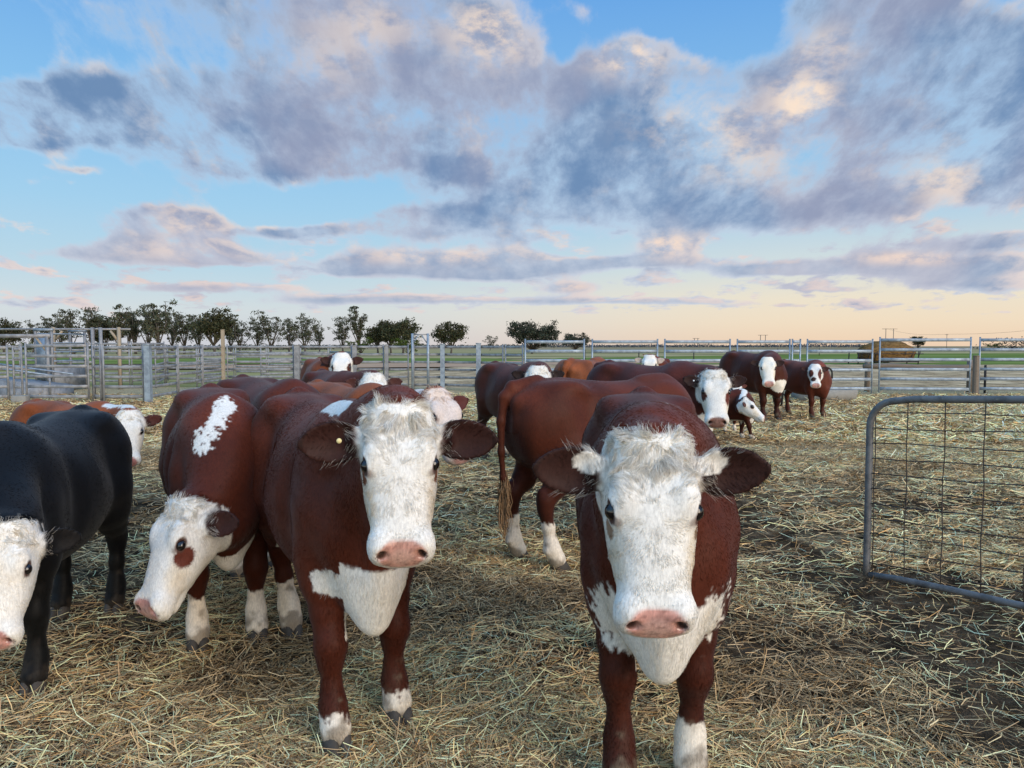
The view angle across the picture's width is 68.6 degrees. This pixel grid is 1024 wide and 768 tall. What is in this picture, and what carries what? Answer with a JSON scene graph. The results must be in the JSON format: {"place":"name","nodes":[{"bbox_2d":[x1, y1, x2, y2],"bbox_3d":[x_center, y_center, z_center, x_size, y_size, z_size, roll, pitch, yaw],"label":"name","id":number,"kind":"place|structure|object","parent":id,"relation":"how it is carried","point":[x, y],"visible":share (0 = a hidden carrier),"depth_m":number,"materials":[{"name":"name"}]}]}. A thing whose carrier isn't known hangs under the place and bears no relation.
{"place":"outdoors","nodes":[
{"label":"outdoors","id":0,"kind":"place"},
{"bbox_2d":[0,369,410,386],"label":"pasture","id":1,"kind":"structure","parent":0,"point":[193,384],"depth_m":39.20,"materials":[{"name":"plant"}]},
{"bbox_2d":[95,341,130,384],"bbox_3d":[-15.466,-0.791,28.997,1.406,1.725,0.058,0,3,0],"label":"yard fence","id":2,"kind":"object","parent":1,"relation":"on","point":[128,351],"visible":0.57,"depth_m":28.98,"materials":[{"name":"metal"}]},
{"bbox_2d":[130,341,164,384],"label":"yard fence","id":3,"kind":"object","parent":1,"relation":"on","point":[132,372],"visible":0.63,"depth_m":29.55,"materials":[{"name":"metal"}]},
{"bbox_2d":[154,344,168,387],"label":"yard fence","id":4,"kind":"object","parent":1,"relation":"on","point":[157,370],"visible":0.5,"depth_m":28.50,"materials":[{"name":"metal"}]},
{"bbox_2d":[165,344,199,382],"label":"yard fence","id":5,"kind":"object","parent":1,"relation":"on","point":[166,362],"visible":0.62,"depth_m":30.99,"materials":[{"name":"metal"}]},
{"bbox_2d":[195,344,221,386],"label":"yard fence","id":6,"kind":"object","parent":1,"relation":"on","point":[209,374],"visible":0.55,"depth_m":28.45,"materials":[{"name":"metal"}]},
{"bbox_2d":[200,345,234,376],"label":"yard fence","id":7,"kind":"object","parent":1,"relation":"on","point":[219,364],"visible":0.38,"depth_m":32.98,"materials":[{"name":"metal"}]},
{"bbox_2d":[235,345,266,375],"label":"yard fence","id":8,"kind":"object","parent":1,"relation":"on","point":[236,371],"visible":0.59,"depth_m":32.98,"materials":[{"name":"metal"}]},
{"bbox_2d":[260,344,292,379],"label":"yard fence","id":9,"kind":"object","parent":1,"relation":"on","point":[261,373],"visible":0.41,"depth_m":29.36,"materials":[{"name":"metal"}]},
{"bbox_2d":[267,345,292,375],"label":"yard fence","id":10,"kind":"object","parent":1,"relation":"on","point":[279,364],"visible":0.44,"depth_m":32.98,"materials":[{"name":"metal"}]},
{"bbox_2d":[0,358,523,363],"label":"green strip","id":11,"kind":"object","parent":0,"point":[137,361],"visible":0.33,"depth_m":79.14,"materials":[{"name":"plant"}]},
{"bbox_2d":[0,361,945,369],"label":"dirt road","id":12,"kind":"structure","parent":0,"point":[360,365],"depth_m":61.70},
{"bbox_2d":[0,387,1023,767],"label":"yard ground","id":13,"kind":"structure","parent":0,"point":[976,609],"depth_m":4.10,"materials":[{"name":"soil"}]},
{"bbox_2d":[0,344,9,401],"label":"yard fence","id":14,"kind":"object","parent":13,"relation":"on","point":[6,367],"visible":0.94,"depth_m":19.90,"materials":[{"name":"metal"}]},
{"bbox_2d":[11,345,23,394],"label":"yard fence","id":15,"kind":"object","parent":13,"relation":"on","point":[14,368],"visible":0.85,"depth_m":19.97,"materials":[{"name":"metal"}]},
{"bbox_2d":[0,334,50,380],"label":"overhead rail frame","id":16,"kind":"object","parent":13,"relation":"on","point":[47,337],"visible":0.84,"depth_m":23.92,"materials":[{"name":"metal"}]},
{"bbox_2d":[0,363,73,395],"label":"loading ramp","id":17,"kind":"structure","parent":13,"relation":"on","point":[36,391],"depth_m":22.34,"materials":[{"name":"metal"}]},
{"bbox_2d":[24,342,89,401],"bbox_3d":[-12.072,-0.290,19.911,1.706,1.645,0.058,0,3,0],"label":"yard fence","id":18,"kind":"object","parent":13,"relation":"on","point":[86,345],"visible":0.94,"depth_m":19.89,"materials":[{"name":"metal"}]},
{"bbox_2d":[33,328,87,388],"bbox_3d":[-15.273,-0.823,25.431,0.620,2.070,2.010,0,3,0],"label":"cattle crush","id":19,"kind":"object","parent":13,"relation":"on","point":[75,371],"visible":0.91,"depth_m":25.07,"materials":[{"name":"metal"}]},
{"bbox_2d":[0,327,130,388],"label":"overhead rail frame","id":20,"kind":"object","parent":13,"relation":"on","point":[119,343],"visible":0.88,"depth_m":25.91,"materials":[{"name":"metal"}]},
{"bbox_2d":[0,404,132,700],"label":"black cow","id":21,"kind":"object","parent":13,"relation":"on","point":[66,484],"visible":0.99,"depth_m":3.28},
{"bbox_2d":[9,398,161,531],"bbox_3d":[-3.583,0.661,6.302,1.760,1.049,0.591,1,3,25],"label":"red cow","id":22,"kind":"object","parent":13,"relation":"on","point":[133,420],"visible":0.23,"depth_m":5.96},
{"bbox_2d":[91,344,101,400],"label":"yard fence","id":23,"kind":"object","parent":13,"relation":"on","point":[94,376],"visible":0.96,"depth_m":20.04,"materials":[{"name":"metal"}]},
{"bbox_2d":[90,327,102,400],"bbox_3d":[-11.221,-0.503,20.301,0.306,2.050,0.086,0,3,0],"label":"gate frame","id":24,"kind":"object","parent":13,"relation":"on","point":[93,336],"visible":0.59,"depth_m":20.25,"materials":[{"name":"metal"}]},
{"bbox_2d":[102,344,143,400],"bbox_3d":[-10.318,-0.265,19.912,1.106,1.595,0.058,0,3,0],"label":"yard fence","id":25,"kind":"object","parent":13,"relation":"on","point":[122,367],"visible":0.94,"depth_m":19.89,"materials":[{"name":"metal"}]},
{"bbox_2d":[142,344,152,402],"bbox_3d":[-9.565,-0.169,19.717,0.172,1.743,0.172,0,3,0],"label":"fence post","id":26,"kind":"object","parent":13,"relation":"on","point":[148,382],"visible":0.82,"depth_m":19.65,"materials":[{"name":"metal"}]},
{"bbox_2d":[152,344,177,397],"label":"yard fence","id":27,"kind":"object","parent":13,"relation":"on","point":[165,366],"visible":0.77,"depth_m":21.05,"materials":[{"name":"metal"}]},
{"bbox_2d":[177,344,202,392],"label":"yard fence","id":28,"kind":"object","parent":13,"relation":"on","point":[189,364],"visible":0.86,"depth_m":22.90,"materials":[{"name":"metal"}]},
{"bbox_2d":[133,383,268,655],"bbox_3d":[-1.624,0.660,4.093,0.627,1.275,1.951,-1,3,-21],"label":"red cow","id":29,"kind":"object","parent":13,"relation":"on","point":[206,466],"visible":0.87,"depth_m":3.50},
{"bbox_2d":[202,344,221,384],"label":"yard fence","id":30,"kind":"object","parent":13,"relation":"on","point":[205,363],"visible":0.82,"depth_m":24.86,"materials":[{"name":"metal"}]},
{"bbox_2d":[220,329,225,379],"bbox_3d":[-10.047,-0.758,26.095,0.115,2.273,0.115,0,3,0],"label":"timber post","id":31,"kind":"object","parent":13,"relation":"on","point":[223,353],"visible":0.82,"depth_m":26.04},
{"bbox_2d":[226,344,293,378],"bbox_3d":[-8.840,-0.597,26.355,2.406,1.605,0.058,0,3,2],"label":"yard fence","id":32,"kind":"object","parent":13,"relation":"on","point":[262,354],"visible":0.82,"depth_m":26.33,"materials":[{"name":"metal"}]},
{"bbox_2d":[217,374,319,571],"bbox_3d":[-1.629,0.593,5.343,0.668,1.282,2.256,-2,4,-38],"label":"red cow","id":33,"kind":"object","parent":13,"relation":"on","point":[259,391],"visible":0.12,"depth_m":5.23},
{"bbox_2d":[294,345,299,379],"bbox_3d":[-7.503,-0.498,26.208,0.196,1.743,0.196,0,3,0],"label":"fence post","id":34,"kind":"object","parent":13,"relation":"on","point":[296,361],"visible":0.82,"depth_m":26.12,"materials":[{"name":"metal"}]},
{"bbox_2d":[298,344,351,369],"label":"yard fence","id":35,"kind":"object","parent":13,"relation":"on","point":[316,354],"visible":0.43,"depth_m":26.22,"materials":[{"name":"metal"}]},
{"bbox_2d":[300,351,363,379],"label":"red cow","id":36,"kind":"object","parent":13,"relation":"on","point":[340,361],"visible":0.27,"depth_m":10.63},
{"bbox_2d":[301,368,402,387],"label":"red cow","id":37,"kind":"object","parent":13,"relation":"on","point":[355,379],"visible":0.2,"depth_m":7.53},
{"bbox_2d":[355,344,383,374],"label":"yard fence","id":38,"kind":"object","parent":13,"relation":"on","point":[370,354],"visible":0.63,"depth_m":26.17,"materials":[{"name":"metal"}]},
{"bbox_2d":[251,384,498,760],"bbox_3d":[-0.751,0.656,3.186,0.646,1.374,2.162,-2,3,-28],"label":"red cow","id":39,"kind":"object","parent":13,"relation":"on","point":[344,492],"visible":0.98,"depth_m":2.72},
{"bbox_2d":[384,345,388,379],"bbox_3d":[-4.363,-0.483,26.109,0.138,1.723,0.138,0,3,0],"label":"fence post","id":40,"kind":"object","parent":13,"relation":"on","point":[386,350],"visible":0.82,"depth_m":26.04,"materials":[{"name":"metal"}]},
{"bbox_2d":[307,379,469,464],"bbox_3d":[-1.050,0.591,5.725,0.658,1.248,2.665,-2,4,-36],"label":"red cow","id":41,"kind":"object","parent":13,"relation":"on","point":[445,406],"visible":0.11,"depth_m":4.79},
{"bbox_2d":[386,344,408,386],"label":"yard fence","id":42,"kind":"object","parent":13,"relation":"on","point":[400,369],"visible":0.84,"depth_m":26.13,"materials":[{"name":"metal"}]},
{"bbox_2d":[411,333,429,388],"bbox_3d":[-3.153,-0.746,25.795,0.623,1.980,0.086,0,3,0],"label":"gate frame","id":43,"kind":"object","parent":13,"relation":"on","point":[412,358],"visible":0.85,"depth_m":25.75,"materials":[{"name":"metal"}]},
{"bbox_2d":[414,344,439,389],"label":"yard fence","id":44,"kind":"object","parent":13,"relation":"on","point":[425,354],"visible":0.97,"depth_m":25.98,"materials":[{"name":"metal"}]},
{"bbox_2d":[440,344,444,387],"bbox_3d":[-2.398,-0.498,25.908,0.172,1.773,0.172,0,3,0],"label":"fence post","id":45,"kind":"object","parent":13,"relation":"on","point":[442,365],"visible":0.82,"depth_m":25.83,"materials":[{"name":"metal"}]},
{"bbox_2d":[445,346,475,386],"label":"yard fence","id":46,"kind":"object","parent":13,"relation":"on","point":[461,362],"visible":0.84,"depth_m":25.65,"materials":[{"name":"metal"}]},
{"bbox_2d":[476,343,480,374],"bbox_3d":[-1.125,-0.478,25.208,0.184,1.803,0.184,0,3,0],"label":"fence post","id":47,"kind":"object","parent":13,"relation":"on","point":[478,356],"visible":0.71,"depth_m":25.11,"materials":[{"name":"metal"}]},
{"bbox_2d":[481,344,503,363],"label":"yard fence","id":48,"kind":"object","parent":13,"relation":"on","point":[502,355],"visible":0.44,"depth_m":24.73,"materials":[{"name":"metal"}]},
{"bbox_2d":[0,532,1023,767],"bbox_3d":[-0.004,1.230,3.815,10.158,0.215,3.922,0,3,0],"label":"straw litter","id":49,"kind":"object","parent":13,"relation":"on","point":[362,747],"visible":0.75,"depth_m":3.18,"materials":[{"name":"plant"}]},
{"bbox_2d":[0,389,1023,444],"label":"straw litter","id":50,"kind":"object","parent":13,"relation":"on","point":[926,423],"visible":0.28,"depth_m":14.86,"materials":[{"name":"plant"}]},
{"bbox_2d":[505,344,522,364],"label":"yard fence","id":51,"kind":"object","parent":13,"relation":"on","point":[517,355],"visible":0.44,"depth_m":23.96,"materials":[{"name":"metal"}]},
{"bbox_2d":[475,361,564,459],"bbox_3d":[0.119,0.370,9.272,0.786,1.330,2.295,-1,3,-17],"label":"red cow","id":52,"kind":"object","parent":13,"relation":"on","point":[492,378],"visible":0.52,"depth_m":9.47},
{"bbox_2d":[72,430,1023,570],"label":"straw litter","id":53,"kind":"object","parent":13,"relation":"on","point":[932,519],"visible":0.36,"depth_m":6.94,"materials":[{"name":"plant"}]},
{"bbox_2d":[524,339,584,370],"bbox_3d":[1.343,-0.537,23.603,1.906,1.765,0.058,0,3,0],"label":"yard fence","id":54,"kind":"object","parent":13,"relation":"on","point":[552,351],"visible":0.55,"depth_m":23.56,"materials":[{"name":"metal"}]},
{"bbox_2d":[553,357,604,379],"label":"red cow","id":55,"kind":"object","parent":13,"relation":"on","point":[575,368],"visible":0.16,"depth_m":10.88},
{"bbox_2d":[495,373,697,572],"bbox_3d":[0.679,0.578,5.383,1.762,1.310,0.694,-1,3,-27],"label":"red cow","id":56,"kind":"object","parent":13,"relation":"on","point":[539,415],"visible":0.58,"depth_m":4.96},
{"bbox_2d":[591,339,657,361],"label":"yard fence","id":57,"kind":"object","parent":13,"relation":"on","point":[624,351],"visible":0.44,"depth_m":23.56,"materials":[{"name":"metal"}]},
{"bbox_2d":[634,354,669,365],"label":"red cow","id":58,"kind":"object","parent":13,"relation":"on","point":[651,360],"visible":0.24,"depth_m":14.40},
{"bbox_2d":[532,386,772,767],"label":"red cow","id":59,"kind":"object","parent":13,"relation":"on","point":[653,481],"visible":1,"depth_m":2.07},
{"bbox_2d":[586,359,746,430],"bbox_3d":[1.568,0.422,8.036,0.714,1.352,2.089,-2,4,-38],"label":"red cow","id":60,"kind":"object","parent":13,"relation":"on","point":[707,387],"visible":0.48,"depth_m":7.41},
{"bbox_2d":[664,339,730,361],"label":"yard fence","id":61,"kind":"object","parent":13,"relation":"on","point":[697,351],"visible":0.42,"depth_m":23.56,"materials":[{"name":"metal"}]},
{"bbox_2d":[727,389,764,440],"bbox_3d":[3.456,0.487,11.899,1.220,0.827,0.663,3,4,41],"label":"calf","id":62,"kind":"object","parent":13,"relation":"on","point":[742,408],"visible":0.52,"depth_m":11.79},
{"bbox_2d":[719,350,787,421],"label":"red cow","id":63,"kind":"object","parent":13,"relation":"on","point":[764,373],"visible":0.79,"depth_m":14.96},
{"bbox_2d":[736,339,790,359],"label":"yard fence","id":64,"kind":"object","parent":13,"relation":"on","point":[767,341],"visible":0.38,"depth_m":23.55,"materials":[{"name":"metal"}]},
{"bbox_2d":[773,359,831,418],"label":"red cow","id":65,"kind":"object","parent":13,"relation":"on","point":[811,379],"visible":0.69,"depth_m":15.56},
{"bbox_2d":[791,389,857,400],"bbox_3d":[8.699,0.306,20.942,1.650,0.310,0.620,0,3,-2],"label":"water trough","id":66,"kind":"object","parent":13,"relation":"on","point":[846,394],"visible":0.43,"depth_m":20.66,"materials":[{"name":"concrete"}]},
{"bbox_2d":[806,339,873,392],"bbox_3d":[10.307,-0.537,23.603,2.106,1.765,0.058,0,3,0],"label":"yard fence","id":67,"kind":"object","parent":13,"relation":"on","point":[846,360],"visible":0.79,"depth_m":23.58,"materials":[{"name":"metal"}]},
{"bbox_2d":[862,360,972,391],"bbox_3d":[13.370,-0.225,24.696,3.688,1.153,0.330,0,3,0],"label":"timber fence","id":68,"kind":"object","parent":13,"relation":"on","point":[882,365],"visible":0.52,"depth_m":24.58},
{"bbox_2d":[878,337,971,394],"bbox_3d":[12.872,-0.557,23.405,2.706,1.825,0.058,0,3,8],"label":"yard fence","id":69,"kind":"object","parent":13,"relation":"on","point":[924,369],"visible":0.95,"depth_m":23.39,"materials":[{"name":"metal"}]},
{"bbox_2d":[863,396,1023,609],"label":"gate","id":70,"kind":"structure","parent":13,"relation":"on","point":[870,428],"depth_m":4.44,"materials":[{"name":"metal"}]},
{"bbox_2d":[972,356,979,393],"bbox_3d":[14.540,-0.240,23.518,0.202,1.300,0.192,0,3,0],"label":"timber post","id":71,"kind":"object","parent":13,"relation":"on","point":[975,377],"visible":0.83,"depth_m":23.45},
{"bbox_2d":[979,337,1023,390],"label":"yard fence","id":72,"kind":"object","parent":13,"relation":"on","point":[1001,359],"visible":0.96,"depth_m":23.50,"materials":[{"name":"metal"}]},
{"bbox_2d":[0,350,1023,358],"bbox_3d":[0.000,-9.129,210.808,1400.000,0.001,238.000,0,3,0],"label":"dry field","id":73,"kind":"structure","parent":0,"point":[559,355],"depth_m":155.21,"materials":[{"name":"plant"}]},
{"bbox_2d":[0,317,29,351],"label":"gum tree","id":74,"kind":"object","parent":73,"relation":"on","point":[5,323],"visible":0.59,"depth_m":139.51,"materials":[{"name":"green plant"}]},
{"bbox_2d":[54,308,85,353],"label":"gum tree","id":75,"kind":"object","parent":73,"relation":"on","point":[67,322],"visible":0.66,"depth_m":144.41,"materials":[{"name":"green plant"}]},
{"bbox_2d":[80,306,103,353],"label":"gum tree","id":76,"kind":"object","parent":73,"relation":"on","point":[91,321],"visible":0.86,"depth_m":144.25,"materials":[{"name":"green plant"}]},
{"bbox_2d":[94,316,116,353],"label":"gum tree","id":77,"kind":"object","parent":73,"relation":"on","point":[106,335],"visible":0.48,"depth_m":149.05,"materials":[{"name":"green plant"}]},
{"bbox_2d":[107,304,130,353],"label":"gum tree","id":78,"kind":"object","parent":73,"relation":"on","point":[119,322],"visible":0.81,"depth_m":139.36,"materials":[{"name":"green plant"}]},
{"bbox_2d":[123,307,144,353],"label":"gum tree","id":79,"kind":"object","parent":73,"relation":"on","point":[134,331],"visible":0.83,"depth_m":144.13,"materials":[{"name":"green plant"}]},
{"bbox_2d":[136,305,160,342],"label":"gum tree","id":80,"kind":"object","parent":73,"relation":"on","point":[146,334],"visible":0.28,"depth_m":159.40,"materials":[{"name":"green plant"}]},
{"bbox_2d":[134,298,176,349],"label":"gum tree","id":81,"kind":"object","parent":73,"relation":"on","point":[156,328],"visible":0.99,"depth_m":139.13,"materials":[{"name":"green plant"}]},
{"bbox_2d":[160,306,179,350],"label":"gum tree","id":82,"kind":"object","parent":73,"relation":"on","point":[172,338],"visible":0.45,"depth_m":159.39,"materials":[{"name":"green plant"}]},
{"bbox_2d":[165,311,199,353],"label":"gum tree","id":83,"kind":"object","parent":73,"relation":"on","point":[181,324],"visible":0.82,"depth_m":144.48,"materials":[{"name":"green plant"}]},
{"bbox_2d":[185,317,206,352],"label":"gum tree","id":84,"kind":"object","parent":73,"relation":"on","point":[198,338],"visible":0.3,"depth_m":159.37,"materials":[{"name":"green plant"}]},
{"bbox_2d":[182,306,238,351],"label":"gum tree","id":85,"kind":"object","parent":73,"relation":"on","point":[209,325],"visible":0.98,"depth_m":138.83,"materials":[{"name":"green plant"}]},
{"bbox_2d":[230,319,255,350],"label":"gum tree","id":86,"kind":"object","parent":73,"relation":"on","point":[238,332],"visible":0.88,"depth_m":149.67,"materials":[{"name":"green plant"}]},
{"bbox_2d":[241,316,265,350],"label":"gum tree","id":87,"kind":"object","parent":73,"relation":"on","point":[257,338],"visible":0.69,"depth_m":164.20,"materials":[{"name":"green plant"}]},
{"bbox_2d":[250,309,295,351],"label":"gum tree","id":88,"kind":"object","parent":73,"relation":"on","point":[269,330],"visible":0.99,"depth_m":144.18,"materials":[{"name":"green plant"}]},
{"bbox_2d":[275,318,299,351],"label":"gum tree","id":89,"kind":"object","parent":73,"relation":"on","point":[289,338],"visible":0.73,"depth_m":164.28,"materials":[{"name":"green plant"}]},
{"bbox_2d":[287,313,321,351],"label":"gum tree","id":90,"kind":"object","parent":73,"relation":"on","point":[307,332],"visible":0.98,"depth_m":144.53,"materials":[{"name":"green plant"}]},
{"bbox_2d":[304,324,324,351],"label":"gum tree","id":91,"kind":"object","parent":73,"relation":"on","point":[318,337],"visible":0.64,"depth_m":164.38,"materials":[{"name":"green plant"}]},
{"bbox_2d":[327,316,351,350],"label":"gum tree","id":92,"kind":"object","parent":73,"relation":"on","point":[341,330],"visible":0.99,"depth_m":149.27,"materials":[{"name":"green plant"}]},
{"bbox_2d":[347,306,367,352],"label":"gum tree","id":93,"kind":"object","parent":73,"relation":"on","point":[359,328],"visible":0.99,"depth_m":149.13,"materials":[{"name":"green plant"}]},
{"bbox_2d":[344,337,372,352],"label":"shrub","id":94,"kind":"object","parent":73,"relation":"on","point":[368,340],"visible":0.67,"depth_m":129.50,"materials":[{"name":"green plant"}]},
{"bbox_2d":[360,319,393,352],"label":"gum tree","id":95,"kind":"object","parent":73,"relation":"on","point":[374,334],"visible":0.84,"depth_m":138.98,"materials":[{"name":"green plant"}]},
{"bbox_2d":[381,316,421,352],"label":"gum tree","id":96,"kind":"object","parent":73,"relation":"on","point":[405,328],"visible":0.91,"depth_m":133.50,"materials":[{"name":"green plant"}]},
{"bbox_2d":[391,336,422,355],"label":"shrub","id":97,"kind":"object","parent":73,"relation":"on","point":[404,343],"visible":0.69,"depth_m":119.39,"materials":[{"name":"green plant"}]},
{"bbox_2d":[429,321,469,352],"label":"gum tree","id":98,"kind":"object","parent":73,"relation":"on","point":[452,334],"visible":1,"depth_m":129.16,"materials":[{"name":"green plant"}]},
{"bbox_2d":[506,319,561,353],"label":"spreading tree","id":99,"kind":"object","parent":73,"relation":"on","point":[530,332],"visible":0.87,"depth_m":148.13,"materials":[{"name":"green plant"}]},
{"bbox_2d":[561,333,591,349],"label":"spreading tree","id":100,"kind":"object","parent":73,"relation":"on","point":[573,337],"visible":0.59,"depth_m":198.88,"materials":[{"name":"green plant"}]},
{"bbox_2d":[0,346,1023,369],"bbox_3d":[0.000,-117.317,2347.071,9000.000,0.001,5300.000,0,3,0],"label":"terrain","id":101,"kind":"structure","parent":0,"point":[646,348],"depth_m":480.71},
{"bbox_2d":[0,343,346,349],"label":"distant woodland","id":102,"kind":"object","parent":101,"relation":"on","point":[216,348],"visible":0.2,"depth_m":294.62,"materials":[{"name":"green plant"}]},
{"bbox_2d":[283,343,550,347],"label":"distant woodland","id":103,"kind":"object","parent":101,"relation":"on","point":[445,345],"visible":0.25,"depth_m":793.79,"materials":[{"name":"green plant"}]},
{"bbox_2d":[547,343,864,346],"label":"distant woodland","id":104,"kind":"object","parent":101,"relation":"on","point":[735,345],"visible":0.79,"depth_m":892.01,"materials":[{"name":"green plant"}]},
{"bbox_2d":[0,0,1023,345],"label":"sky","id":105,"kind":"structure","parent":0,"point":[660,170],"materials":[{"name":"blue"}]},
{"bbox_2d":[384,364,1023,387],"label":"trodden ground","id":106,"kind":"structure","parent":0,"point":[927,374],"depth_m":37.82,"materials":[{"name":"soil"}]},
{"bbox_2d":[554,353,1023,364],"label":"green field","id":107,"kind":"structure","parent":0,"point":[932,355],"depth_m":99.92,"materials":[{"name":"plant"}]},
{"bbox_2d":[848,351,923,363],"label":"hay feeder","id":108,"kind":"object","parent":107,"relation":"on","point":[905,353],"visible":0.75,"depth_m":62.85,"materials":[{"name":"metal"}]},
{"bbox_2d":[857,341,915,362],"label":"hay bale","id":109,"kind":"object","parent":108,"relation":"on","point":[892,344],"visible":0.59,"depth_m":62.95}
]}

